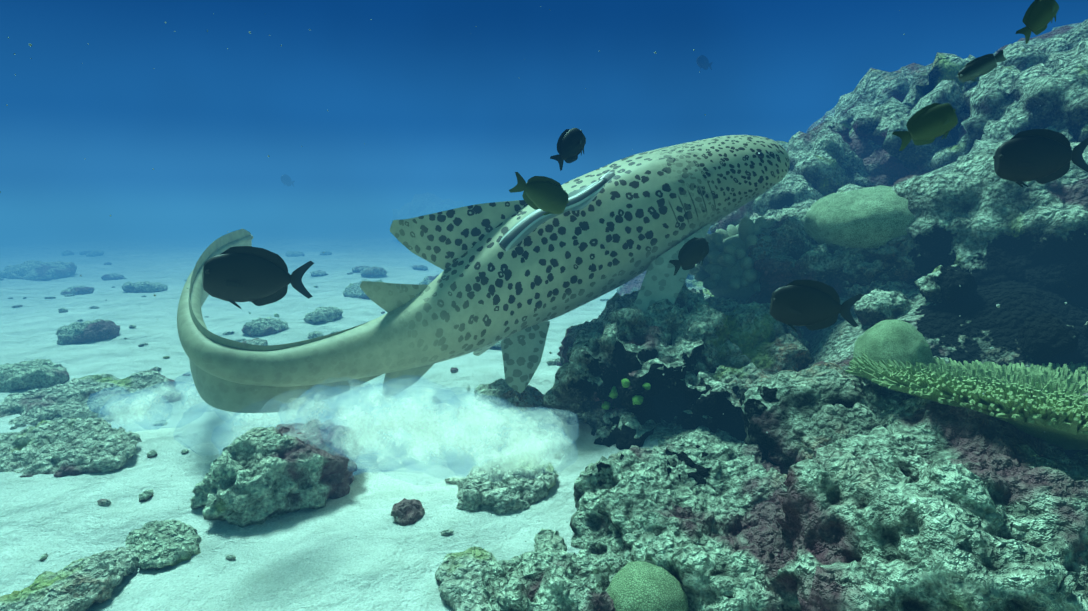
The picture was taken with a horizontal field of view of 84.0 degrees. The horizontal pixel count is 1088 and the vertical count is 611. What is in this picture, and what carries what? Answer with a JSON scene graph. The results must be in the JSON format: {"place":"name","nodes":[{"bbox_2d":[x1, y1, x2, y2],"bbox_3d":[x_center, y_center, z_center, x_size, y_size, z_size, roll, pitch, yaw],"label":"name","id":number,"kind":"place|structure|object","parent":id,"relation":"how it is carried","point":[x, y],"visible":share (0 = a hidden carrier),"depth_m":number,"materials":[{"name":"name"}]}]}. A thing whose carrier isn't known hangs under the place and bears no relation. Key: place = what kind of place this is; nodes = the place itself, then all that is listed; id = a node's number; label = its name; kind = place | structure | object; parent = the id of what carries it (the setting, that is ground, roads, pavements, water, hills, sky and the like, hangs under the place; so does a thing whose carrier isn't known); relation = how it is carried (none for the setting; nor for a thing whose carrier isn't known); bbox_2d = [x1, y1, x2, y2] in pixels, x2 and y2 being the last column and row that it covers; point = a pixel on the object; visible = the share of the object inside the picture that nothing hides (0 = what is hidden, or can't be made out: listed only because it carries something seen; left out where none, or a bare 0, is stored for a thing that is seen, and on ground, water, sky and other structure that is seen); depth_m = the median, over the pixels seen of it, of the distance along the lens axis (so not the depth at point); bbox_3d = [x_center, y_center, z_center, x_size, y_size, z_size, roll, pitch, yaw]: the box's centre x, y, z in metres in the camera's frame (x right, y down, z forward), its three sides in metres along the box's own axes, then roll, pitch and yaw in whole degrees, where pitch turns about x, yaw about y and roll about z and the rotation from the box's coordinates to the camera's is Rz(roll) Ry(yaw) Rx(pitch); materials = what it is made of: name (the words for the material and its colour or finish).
{"place":"outdoors","nodes":[
{"label":"outdoors","id":0,"kind":"place"},
{"bbox_2d":[89,386,132,415],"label":"sand cloud","id":1,"kind":"structure","parent":0,"point":[112,398],"depth_m":1.74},
{"bbox_2d":[97,390,172,431],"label":"sand cloud","id":2,"kind":"structure","parent":0,"point":[131,413],"depth_m":1.60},
{"bbox_2d":[125,381,208,429],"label":"sand cloud","id":3,"kind":"structure","parent":0,"point":[159,394],"depth_m":1.66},
{"bbox_2d":[174,372,197,392],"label":"sand cloud","id":4,"kind":"structure","parent":0,"point":[184,383],"depth_m":1.78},
{"bbox_2d":[180,384,216,411],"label":"sand cloud","id":5,"kind":"structure","parent":0,"point":[200,402],"depth_m":1.68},
{"bbox_2d":[173,402,274,455],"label":"sand cloud","id":6,"kind":"structure","parent":0,"point":[243,427],"depth_m":1.51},
{"bbox_2d":[214,410,252,424],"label":"sand cloud","id":7,"kind":"structure","parent":0,"point":[233,415],"depth_m":1.60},
{"bbox_2d":[211,399,323,455],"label":"sand cloud","id":8,"kind":"structure","parent":0,"point":[259,422],"depth_m":1.46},
{"bbox_2d":[281,174,294,186],"bbox_3d":[-2.708,-1.326,6.414,0.060,0.131,0.227,4,11,23],"label":"fish","id":9,"kind":"object","parent":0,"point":[286,179],"visible":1,"depth_m":6.38},
{"bbox_2d":[251,389,331,426],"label":"sand cloud","id":10,"kind":"structure","parent":0,"point":[297,406],"depth_m":1.50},
{"bbox_2d":[286,251,303,256],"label":"rubble","id":11,"kind":"object","parent":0,"point":[293,253],"visible":0.73,"depth_m":6.59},
{"bbox_2d":[279,386,371,429],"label":"sand cloud","id":12,"kind":"structure","parent":0,"point":[335,419],"depth_m":1.45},
{"bbox_2d":[275,410,378,472],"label":"sand cloud","id":13,"kind":"structure","parent":0,"point":[343,446],"depth_m":1.38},
{"bbox_2d":[306,378,374,416],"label":"sand cloud","id":14,"kind":"structure","parent":0,"point":[342,394],"depth_m":1.62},
{"bbox_2d":[295,384,432,460],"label":"sand cloud","id":15,"kind":"structure","parent":0,"point":[353,417],"depth_m":1.36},
{"bbox_2d":[325,405,437,473],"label":"sand cloud","id":16,"kind":"structure","parent":0,"point":[411,439],"depth_m":1.36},
{"bbox_2d":[320,378,475,472],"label":"sand cloud","id":17,"kind":"structure","parent":0,"point":[364,438],"depth_m":1.29,"materials":[{"name":"sand"}]},
{"bbox_2d":[362,376,460,435],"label":"sand cloud","id":18,"kind":"structure","parent":0,"point":[378,404],"depth_m":1.38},
{"bbox_2d":[372,411,485,484],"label":"sand cloud","id":19,"kind":"structure","parent":0,"point":[434,460],"depth_m":1.32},
{"bbox_2d":[372,386,506,477],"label":"sand cloud","id":20,"kind":"structure","parent":0,"point":[422,424],"depth_m":1.28,"materials":[{"name":"sand"}]},
{"bbox_2d":[420,387,509,440],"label":"sand cloud","id":21,"kind":"structure","parent":0,"point":[484,401],"depth_m":1.40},
{"bbox_2d":[422,393,529,475],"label":"sand cloud","id":22,"kind":"structure","parent":0,"point":[515,439],"depth_m":1.31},
{"bbox_2d":[177,135,789,412],"bbox_3d":[-0.167,-0.145,1.913,1.805,0.766,0.872,-2,10,-9],"label":"zebra shark","id":23,"kind":"object","parent":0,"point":[652,212],"visible":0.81,"depth_m":1.68},
{"bbox_2d":[202,246,313,308],"bbox_3d":[-0.556,-0.057,1.191,0.052,0.120,0.205,19,21,61],"label":"fish surgeon","id":24,"kind":"object","parent":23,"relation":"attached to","point":[256,276],"visible":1,"depth_m":1.18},
{"bbox_2d":[499,171,615,250],"bbox_3d":[0.039,-0.261,1.659,0.336,0.215,0.055,-2,10,-13],"label":"remora","id":25,"kind":"object","parent":23,"relation":"attached to","point":[517,233],"visible":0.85,"depth_m":1.65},
{"bbox_2d":[757,152,763,158],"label":"shark eyes","id":26,"kind":"object","parent":23,"relation":"attached to","point":[760,155],"visible":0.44,"depth_m":1.72},
{"bbox_2d":[443,426,548,479],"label":"sand cloud","id":27,"kind":"structure","parent":0,"point":[526,454],"depth_m":1.31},
{"bbox_2d":[469,405,564,461],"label":"sand cloud","id":28,"kind":"structure","parent":0,"point":[532,425],"depth_m":1.38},
{"bbox_2d":[509,172,568,214],"bbox_3d":[-0.011,-0.223,1.211,0.128,0.084,0.036,-2,10,-13],"label":"damselfish","id":29,"kind":"object","parent":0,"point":[547,195],"visible":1,"depth_m":1.21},
{"bbox_2d":[503,423,577,471],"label":"sand cloud","id":30,"kind":"structure","parent":0,"point":[548,453],"depth_m":1.35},
{"bbox_2d":[0,6,1085,608],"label":"marine snow","id":31,"kind":"structure","parent":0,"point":[662,374],"depth_m":0.65,"materials":[{"name":"grey"}]},
{"bbox_2d":[0,201,1087,610],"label":"seabed","id":32,"kind":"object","parent":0,"point":[356,549],"depth_m":1.46,"materials":[{"name":"sand"}]},
{"bbox_2d":[0,359,69,391],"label":"sand rock","id":33,"kind":"object","parent":32,"relation":"on","point":[35,374],"visible":0.77,"depth_m":2.01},
{"bbox_2d":[0,260,76,280],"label":"sand rock","id":34,"kind":"object","parent":32,"relation":"on","point":[33,270],"visible":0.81,"depth_m":4.99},
{"bbox_2d":[37,274,52,280],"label":"rock","id":35,"kind":"object","parent":32,"relation":"on","point":[44,277],"visible":0.71,"depth_m":4.91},
{"bbox_2d":[61,250,73,255],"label":"rock","id":36,"kind":"object","parent":32,"relation":"on","point":[66,253],"visible":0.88,"depth_m":6.79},
{"bbox_2d":[0,547,137,610],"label":"sand rock","id":37,"kind":"object","parent":32,"relation":"on","point":[84,583],"visible":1,"depth_m":0.98,"materials":[{"name":"stone"}]},
{"bbox_2d":[0,417,141,477],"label":"sand rock","id":38,"kind":"object","parent":32,"relation":"on","point":[67,446],"visible":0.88,"depth_m":1.45,"materials":[{"name":"stone"}]},
{"bbox_2d":[60,286,93,294],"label":"rock","id":39,"kind":"object","parent":32,"relation":"on","point":[79,290],"visible":0.71,"depth_m":4.06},
{"bbox_2d":[79,251,90,254],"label":"rock","id":40,"kind":"object","parent":32,"relation":"on","point":[83,253],"visible":0.46,"depth_m":6.92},
{"bbox_2d":[56,319,119,344],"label":"sand rock","id":41,"kind":"object","parent":32,"relation":"on","point":[88,331],"visible":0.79,"depth_m":2.67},
{"bbox_2d":[0,370,183,425],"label":"sand rock","id":42,"kind":"object","parent":32,"relation":"on","point":[73,398],"visible":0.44,"depth_m":1.87,"materials":[{"name":"stone"}]},
{"bbox_2d":[86,250,103,256],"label":"rock","id":43,"kind":"object","parent":32,"relation":"on","point":[93,253],"visible":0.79,"depth_m":6.77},
{"bbox_2d":[101,273,123,280],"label":"rock","id":44,"kind":"object","parent":32,"relation":"on","point":[112,276],"visible":0.75,"depth_m":4.92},
{"bbox_2d":[122,281,167,292],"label":"sand rock","id":45,"kind":"object","parent":32,"relation":"on","point":[141,287],"visible":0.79,"depth_m":4.06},
{"bbox_2d":[149,367,161,370],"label":"sand rock","id":46,"kind":"object","parent":32,"relation":"on","point":[156,369],"visible":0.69,"depth_m":2.28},
{"bbox_2d":[153,420,166,425],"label":"sand rock","id":47,"kind":"object","parent":32,"relation":"on","point":[160,423],"depth_m":1.72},
{"bbox_2d":[125,519,200,569],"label":"sand rock","id":48,"kind":"object","parent":32,"relation":"on","point":[157,545],"visible":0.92,"depth_m":1.11,"materials":[{"name":"stone"}]},
{"bbox_2d":[241,338,267,345],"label":"rock","id":49,"kind":"object","parent":32,"relation":"on","point":[257,341],"visible":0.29,"depth_m":2.63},
{"bbox_2d":[241,317,288,336],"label":"sand rock","id":50,"kind":"object","parent":32,"relation":"on","point":[259,326],"visible":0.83,"depth_m":2.88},
{"bbox_2d":[190,419,361,527],"bbox_3d":[-0.586,0.376,1.361,0.369,0.222,0.284,-6,12,-32],"label":"sand rock","id":51,"kind":"object","parent":32,"relation":"on","point":[258,476],"visible":0.77,"depth_m":1.26,"materials":[{"name":"stone"}]},
{"bbox_2d":[8,286,561,561],"bbox_3d":[-2.076,0.156,2.710,4.780,0.073,3.720,0,10,1],"label":"sand debris","id":52,"kind":"object","parent":32,"relation":"on","point":[145,495],"visible":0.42,"depth_m":1.50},
{"bbox_2d":[11,272,608,559],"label":"coral fragments","id":53,"kind":"object","parent":32,"relation":"on","point":[106,502],"visible":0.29,"depth_m":2.23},
{"bbox_2d":[308,331,322,338],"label":"rock","id":54,"kind":"object","parent":32,"relation":"on","point":[315,334],"visible":0.73,"depth_m":2.84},
{"bbox_2d":[310,270,327,276],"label":"rock","id":55,"kind":"object","parent":32,"relation":"on","point":[316,273],"visible":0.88,"depth_m":4.96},
{"bbox_2d":[303,306,342,323],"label":"sand rock","id":56,"kind":"object","parent":32,"relation":"on","point":[324,314],"visible":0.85,"depth_m":3.13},
{"bbox_2d":[320,251,331,254],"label":"rock","id":57,"kind":"object","parent":32,"relation":"on","point":[326,253],"visible":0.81,"depth_m":6.83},
{"bbox_2d":[352,266,368,272],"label":"rock","id":58,"kind":"object","parent":32,"relation":"on","point":[357,269],"visible":0.5,"depth_m":5.06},
{"bbox_2d":[343,279,382,299],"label":"sand rock","id":59,"kind":"object","parent":32,"relation":"on","point":[353,290],"visible":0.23,"depth_m":3.94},
{"bbox_2d":[360,266,386,276],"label":"rock","id":60,"kind":"object","parent":32,"relation":"on","point":[374,271],"visible":0.83,"depth_m":4.85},
{"bbox_2d":[391,498,424,525],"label":"sand rock","id":61,"kind":"object","parent":32,"relation":"on","point":[404,511],"visible":0.92,"depth_m":1.21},
{"bbox_2d":[412,265,427,270],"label":"rock","id":62,"kind":"object","parent":32,"relation":"on","point":[420,267],"visible":1,"depth_m":5.47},
{"bbox_2d":[389,192,466,241],"bbox_3d":[-1.702,-1.175,9.326,1.406,1.123,1.528,0,10,1],"label":"bommie","id":63,"kind":"object","parent":32,"relation":"on","point":[427,203],"visible":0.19,"depth_m":8.86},
{"bbox_2d":[419,275,437,284],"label":"sand rock","id":64,"kind":"object","parent":32,"relation":"on","point":[426,280],"visible":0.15,"depth_m":4.22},
{"bbox_2d":[435,546,504,610],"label":"sand rock","id":65,"kind":"object","parent":32,"relation":"on","point":[458,578],"visible":0.56,"depth_m":0.99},
{"bbox_2d":[489,339,503,348],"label":"rubble","id":66,"kind":"object","parent":32,"relation":"on","point":[497,345],"visible":0.17,"depth_m":2.63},
{"bbox_2d":[456,456,558,514],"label":"sand rock","id":67,"kind":"object","parent":32,"relation":"on","point":[511,493],"visible":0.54,"depth_m":1.29,"materials":[{"name":"stone"}]},
{"bbox_2d":[473,378,544,412],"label":"sand rock","id":68,"kind":"object","parent":32,"relation":"on","point":[529,396],"visible":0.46,"depth_m":1.83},
{"bbox_2d":[475,540,622,610],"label":"rock","id":69,"kind":"object","parent":32,"relation":"on","point":[580,579],"visible":0.71,"depth_m":0.94,"materials":[{"name":"stone"}]},
{"bbox_2d":[534,528,566,552],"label":"sand rock","id":70,"kind":"object","parent":32,"relation":"on","point":[542,537],"visible":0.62,"depth_m":1.12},
{"bbox_2d":[573,445,671,510],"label":"rock","id":71,"kind":"object","parent":32,"relation":"on","point":[602,475],"visible":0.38,"depth_m":1.21,"materials":[{"name":"stone"}]},
{"bbox_2d":[617,270,698,295],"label":"reef rock","id":72,"kind":"object","parent":32,"relation":"on","point":[632,285],"visible":0.04,"depth_m":3.24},
{"bbox_2d":[541,282,813,449],"bbox_3d":[0.412,0.244,1.847,0.832,0.754,0.786,0,10,1],"label":"rock","id":73,"kind":"object","parent":32,"relation":"on","point":[601,356],"visible":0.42,"depth_m":1.58,"materials":[{"name":"stone"}]},
{"bbox_2d":[601,379,650,409],"bbox_3d":[0.205,0.230,1.531,0.047,0.103,0.144,-7,12,-34],"label":"green sponge","id":74,"kind":"object","parent":73,"relation":"on","point":[636,399],"visible":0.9,"depth_m":1.50},
{"bbox_2d":[570,444,786,610],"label":"rock","id":75,"kind":"object","parent":32,"relation":"on","point":[709,547],"visible":0.52,"depth_m":1.04,"materials":[{"name":"stone"}]},
{"bbox_2d":[607,561,688,610],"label":"coral","id":76,"kind":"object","parent":75,"relation":"on","point":[639,586],"depth_m":0.89},
{"bbox_2d":[665,431,745,486],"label":"reef rock","id":77,"kind":"object","parent":32,"relation":"on","point":[701,456],"visible":0.5,"depth_m":1.24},
{"bbox_2d":[702,288,713,299],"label":"reef rock","id":78,"kind":"object","parent":32,"relation":"on","point":[707,293],"visible":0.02,"depth_m":2.41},
{"bbox_2d":[678,362,772,440],"bbox_3d":[0.488,0.263,1.538,0.309,0.219,0.256,0,10,1],"label":"reef rock","id":79,"kind":"object","parent":32,"relation":"on","point":[726,388],"visible":0.46,"depth_m":1.47,"materials":[{"name":"stone"}]},
{"bbox_2d":[713,141,787,224],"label":"reef rock","id":80,"kind":"object","parent":32,"relation":"on","point":[784,145],"depth_m":2.82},
{"bbox_2d":[710,174,823,233],"bbox_3d":[0.945,-0.292,2.400,0.583,0.446,0.512,0,10,1],"label":"reef rock","id":81,"kind":"object","parent":32,"relation":"on","point":[788,190],"visible":0.15,"depth_m":2.23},
{"bbox_2d":[747,199,816,220],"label":"reef rock","id":82,"kind":"object","parent":32,"relation":"on","point":[754,216],"visible":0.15,"depth_m":2.17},
{"bbox_2d":[724,183,882,335],"bbox_3d":[0.932,-0.104,1.960,0.705,0.572,0.628,0,10,1],"label":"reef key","id":83,"kind":"object","parent":32,"relation":"on","point":[789,252],"visible":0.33,"depth_m":1.80,"materials":[{"name":"stone"}]},
{"bbox_2d":[688,216,772,299],"bbox_3d":[0.667,-0.146,2.019,0.387,0.302,0.407,0,10,1],"label":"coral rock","id":84,"kind":"object","parent":83,"relation":"on","point":[725,269],"visible":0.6,"depth_m":1.91,"materials":[{"name":"stone"}]},
{"bbox_2d":[804,185,914,250],"bbox_3d":[0.982,-0.244,1.783,0.424,0.217,0.362,0,10,1],"label":"coral","id":85,"kind":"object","parent":83,"relation":"on","point":[874,217],"depth_m":1.66},
{"bbox_2d":[739,360,913,474],"bbox_3d":[0.664,0.274,1.322,0.431,0.314,0.456,6,12,32],"label":"rock","id":86,"kind":"object","parent":32,"relation":"on","point":[781,408],"visible":0.44,"depth_m":1.24,"materials":[{"name":"stone"}]},
{"bbox_2d":[770,280,862,331],"bbox_3d":[0.523,0.000,1.166,0.167,0.101,0.044,0,10,1],"label":"fish surgeon","id":87,"kind":"object","parent":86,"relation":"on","point":[812,305],"visible":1,"depth_m":1.16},
{"bbox_2d":[824,116,835,121],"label":"reef rock","id":88,"kind":"object","parent":32,"relation":"on","point":[830,118],"depth_m":2.80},
{"bbox_2d":[787,120,892,196],"bbox_3d":[1.256,-0.443,2.535,0.795,0.621,0.696,0,10,1],"label":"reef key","id":89,"kind":"object","parent":32,"relation":"on","point":[825,159],"visible":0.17,"depth_m":2.25,"materials":[{"name":"stone"}]},
{"bbox_2d":[806,104,836,132],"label":"reef rock","id":90,"kind":"object","parent":89,"relation":"on","point":[831,112],"visible":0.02,"depth_m":3.76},
{"bbox_2d":[848,129,882,158],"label":"reef rock","id":91,"kind":"object","parent":32,"relation":"on","point":[864,148],"visible":0.02,"depth_m":2.31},
{"bbox_2d":[834,235,910,287],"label":"reef rock","id":92,"kind":"object","parent":32,"relation":"on","point":[876,264],"visible":0.23,"depth_m":1.67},
{"bbox_2d":[834,63,932,131],"bbox_3d":[1.684,-0.711,2.721,0.833,0.735,0.620,0,10,1],"label":"reef rock","id":93,"kind":"object","parent":32,"relation":"on","point":[874,88],"visible":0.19,"depth_m":2.62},
{"bbox_2d":[854,289,915,325],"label":"reef rock","id":94,"kind":"object","parent":32,"relation":"on","point":[874,307],"visible":0.62,"depth_m":1.52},
{"bbox_2d":[766,430,1087,610],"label":"rock","id":95,"kind":"object","parent":32,"relation":"on","point":[852,513],"visible":0.92,"depth_m":0.79,"materials":[{"name":"stone"}]},
{"bbox_2d":[794,391,1087,476],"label":"rock","id":96,"kind":"object","parent":32,"relation":"on","point":[936,431],"visible":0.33,"depth_m":1.00,"materials":[{"name":"stone"}]},
{"bbox_2d":[845,354,1087,450],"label":"table coral","id":97,"kind":"object","parent":96,"relation":"on","point":[1050,400],"visible":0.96,"depth_m":1.01},
{"bbox_2d":[933,356,950,363],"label":"reef rock","id":98,"kind":"object","parent":32,"relation":"on","point":[946,359],"depth_m":1.30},
{"bbox_2d":[915,264,976,303],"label":"reef rock","id":99,"kind":"object","parent":32,"relation":"on","point":[939,283],"visible":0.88,"depth_m":1.41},
{"bbox_2d":[849,39,1067,184],"bbox_3d":[1.658,-0.552,2.308,0.990,0.794,1.007,0,10,1],"label":"rock","id":100,"kind":"object","parent":32,"relation":"on","point":[939,82],"visible":0.23,"depth_m":2.11,"materials":[{"name":"stone"}]},
{"bbox_2d":[884,141,1087,308],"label":"rock","id":101,"kind":"object","parent":32,"relation":"on","point":[986,224],"visible":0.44,"depth_m":1.45,"materials":[{"name":"stone"}]},
{"bbox_2d":[929,38,1087,169],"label":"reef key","id":102,"kind":"object","parent":32,"relation":"on","point":[1055,86],"visible":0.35,"depth_m":1.74,"materials":[{"name":"stone"}]},
{"bbox_2d":[971,116,1076,149],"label":"reef rock","id":103,"kind":"object","parent":102,"relation":"on","point":[996,131],"visible":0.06,"depth_m":1.75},
{"bbox_2d":[993,19,1087,55],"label":"reef rock","id":104,"kind":"object","parent":32,"relation":"on","point":[1073,37],"visible":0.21,"depth_m":2.14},
{"bbox_2d":[1018,313,1079,361],"bbox_3d":[1.042,0.067,1.249,0.100,0.098,0.117,7,12,35],"label":"coral","id":105,"kind":"object","parent":32,"relation":"on","point":[1043,337],"visible":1,"depth_m":1.22},
{"bbox_2d":[1052,23,1080,30],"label":"reef rock","id":106,"kind":"object","parent":32,"relation":"on","point":[1072,25],"visible":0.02,"depth_m":3.05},
{"bbox_2d":[1064,393,1087,455],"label":"reef rock","id":107,"kind":"object","parent":32,"relation":"on","point":[1070,452],"visible":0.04,"depth_m":1.01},
{"bbox_2d":[1082,321,1087,340],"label":"reef rock","id":108,"kind":"object","parent":32,"relation":"on","point":[1085,331],"visible":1,"depth_m":1.23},
{"bbox_2d":[509,407,578,450],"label":"sand cloud","id":109,"kind":"structure","parent":0,"point":[569,425],"depth_m":1.47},
{"bbox_2d":[0,0,1087,201],"label":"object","id":110,"kind":"structure","parent":0,"point":[445,99],"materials":[{"name":"liquid"}]},
{"bbox_2d":[550,128,585,170],"bbox_3d":[0.060,-0.369,1.426,0.034,0.104,0.117,8,13,39],"label":"damselfish","id":111,"kind":"object","parent":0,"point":[571,143],"visible":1,"depth_m":1.43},
{"bbox_2d":[669,237,708,274],"bbox_3d":[0.336,-0.113,1.385,0.115,0.085,0.033,-8,13,-39],"label":"damselfish","id":112,"kind":"object","parent":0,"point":[694,251],"visible":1,"depth_m":1.39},
{"bbox_2d":[696,55,712,69],"bbox_3d":[1.450,-2.193,5.472,0.230,0.125,0.061,-12,16,-50],"label":"fish","id":113,"kind":"object","parent":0,"point":[702,61],"visible":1,"depth_m":5.44},
{"bbox_2d":[892,103,957,150],"bbox_3d":[0.562,-0.263,0.891,0.091,0.068,0.027,0,10,1],"label":"damselfish","id":114,"kind":"object","parent":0,"point":[928,124],"visible":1,"depth_m":0.89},
{"bbox_2d":[957,50,1005,81],"bbox_3d":[0.721,-0.394,0.994,0.077,0.051,0.022,0,10,1],"label":"wrasse","id":115,"kind":"object","parent":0,"point":[972,70],"visible":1,"depth_m":0.99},
{"bbox_2d":[1015,0,1058,43],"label":"damselfish","id":116,"kind":"object","parent":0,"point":[1039,16],"visible":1,"depth_m":0.86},
{"bbox_2d":[993,129,1087,186],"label":"fish surgeon","id":117,"kind":"object","parent":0,"point":[1041,156],"visible":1,"depth_m":0.98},
{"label":"reef rock","id":118,"kind":"object","parent":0,"visible":0},
{"bbox_2d":[853,320,933,365],"bbox_3d":[0.765,0.119,1.324,0.158,0.177,0.162,0,10,1],"label":"coral","id":119,"kind":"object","parent":118,"relation":"on","point":[897,341],"depth_m":1.27}
]}

